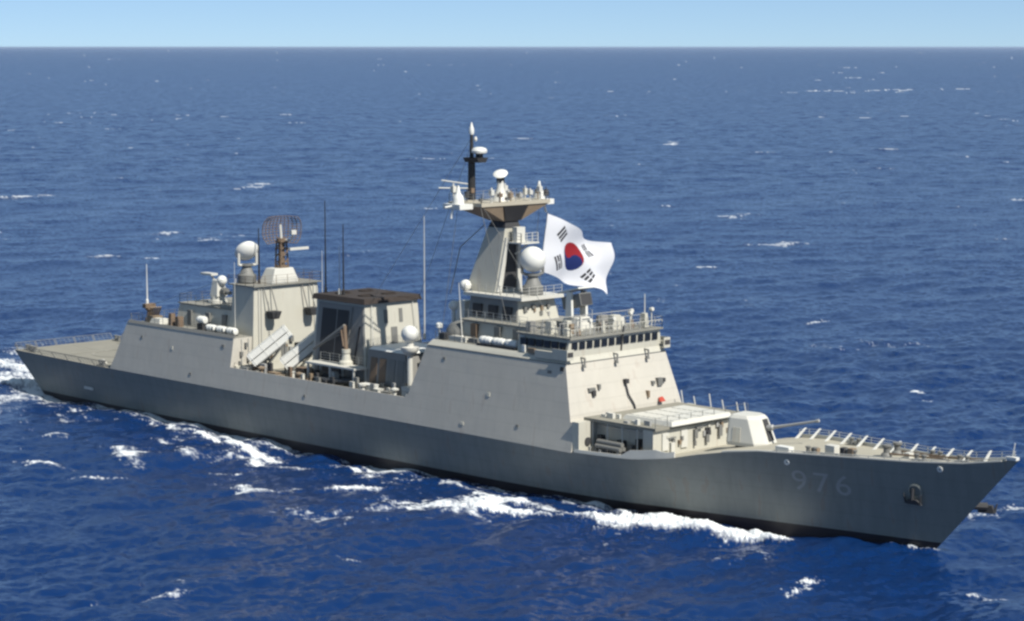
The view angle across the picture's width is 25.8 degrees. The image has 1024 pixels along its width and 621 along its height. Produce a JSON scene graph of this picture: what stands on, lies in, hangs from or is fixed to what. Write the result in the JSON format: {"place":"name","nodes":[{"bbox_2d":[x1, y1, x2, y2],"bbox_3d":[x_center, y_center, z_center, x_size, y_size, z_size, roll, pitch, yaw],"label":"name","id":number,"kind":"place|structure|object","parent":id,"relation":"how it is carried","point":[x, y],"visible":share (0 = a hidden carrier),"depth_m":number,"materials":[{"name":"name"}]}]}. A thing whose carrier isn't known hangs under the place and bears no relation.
{"place":"outdoors","nodes":[
{"label":"outdoors","id":0,"kind":"place"},
{"bbox_2d":[0,48,1023,620],"bbox_3d":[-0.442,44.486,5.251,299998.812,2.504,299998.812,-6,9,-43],"label":"sea","id":1,"kind":"structure","parent":0,"point":[830,238],"depth_m":445.65,"materials":[{"name":"blue liquid"}]},
{"bbox_2d":[14,122,1018,548],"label":"warship","id":2,"kind":"object","parent":1,"relation":"on","point":[582,406],"visible":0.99,"depth_m":232.26,"materials":[{"name":"grey paint"}]},
{"bbox_2d":[196,316,207,323],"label":"life raft canister","id":3,"kind":"object","parent":2,"relation":"on","point":[202,319],"visible":1,"depth_m":267.41,"materials":[{"name":"white paint"}]},
{"bbox_2d":[206,324,215,331],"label":"life raft canister","id":4,"kind":"object","parent":2,"relation":"attached to","point":[209,328],"visible":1,"depth_m":265.38,"materials":[{"name":"white paint"}]},
{"bbox_2d":[216,326,226,332],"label":"life raft canister","id":5,"kind":"object","parent":2,"relation":"attached to","point":[218,329],"visible":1,"depth_m":263.97,"materials":[{"name":"white paint"}]},
{"bbox_2d":[226,327,237,334],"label":"life raft canister","id":6,"kind":"object","parent":2,"relation":"attached to","point":[230,329],"visible":1,"depth_m":262.45,"materials":[{"name":"white paint"}]},
{"bbox_2d":[313,369,351,386],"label":"inflatable boat","id":7,"kind":"object","parent":2,"relation":"on","point":[335,374],"visible":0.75,"depth_m":250.07,"materials":[{"name":"grey rubber"}]},
{"bbox_2d":[479,336,492,344],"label":"life raft canister","id":8,"kind":"object","parent":2,"relation":"on","point":[485,339],"visible":1,"depth_m":230.81,"materials":[{"name":"white paint"}]},
{"bbox_2d":[491,337,505,345],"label":"life raft canister","id":9,"kind":"object","parent":2,"relation":"on","point":[497,341],"visible":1,"depth_m":229.43,"materials":[{"name":"white paint"}]},
{"bbox_2d":[504,339,517,347],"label":"life raft canister","id":10,"kind":"object","parent":2,"relation":"on","point":[510,343],"visible":1,"depth_m":228.04,"materials":[{"name":"white paint"}]},
{"bbox_2d":[543,214,614,293],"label":"national flag","id":11,"kind":"object","parent":2,"relation":"attached to","point":[573,256],"visible":0.98,"depth_m":244.12,"materials":[{"name":"white fabric"}]},
{"bbox_2d":[0,0,1023,47],"label":"sky","id":12,"kind":"structure","parent":0,"point":[23,23],"materials":[{"name":"blue"}]}
]}

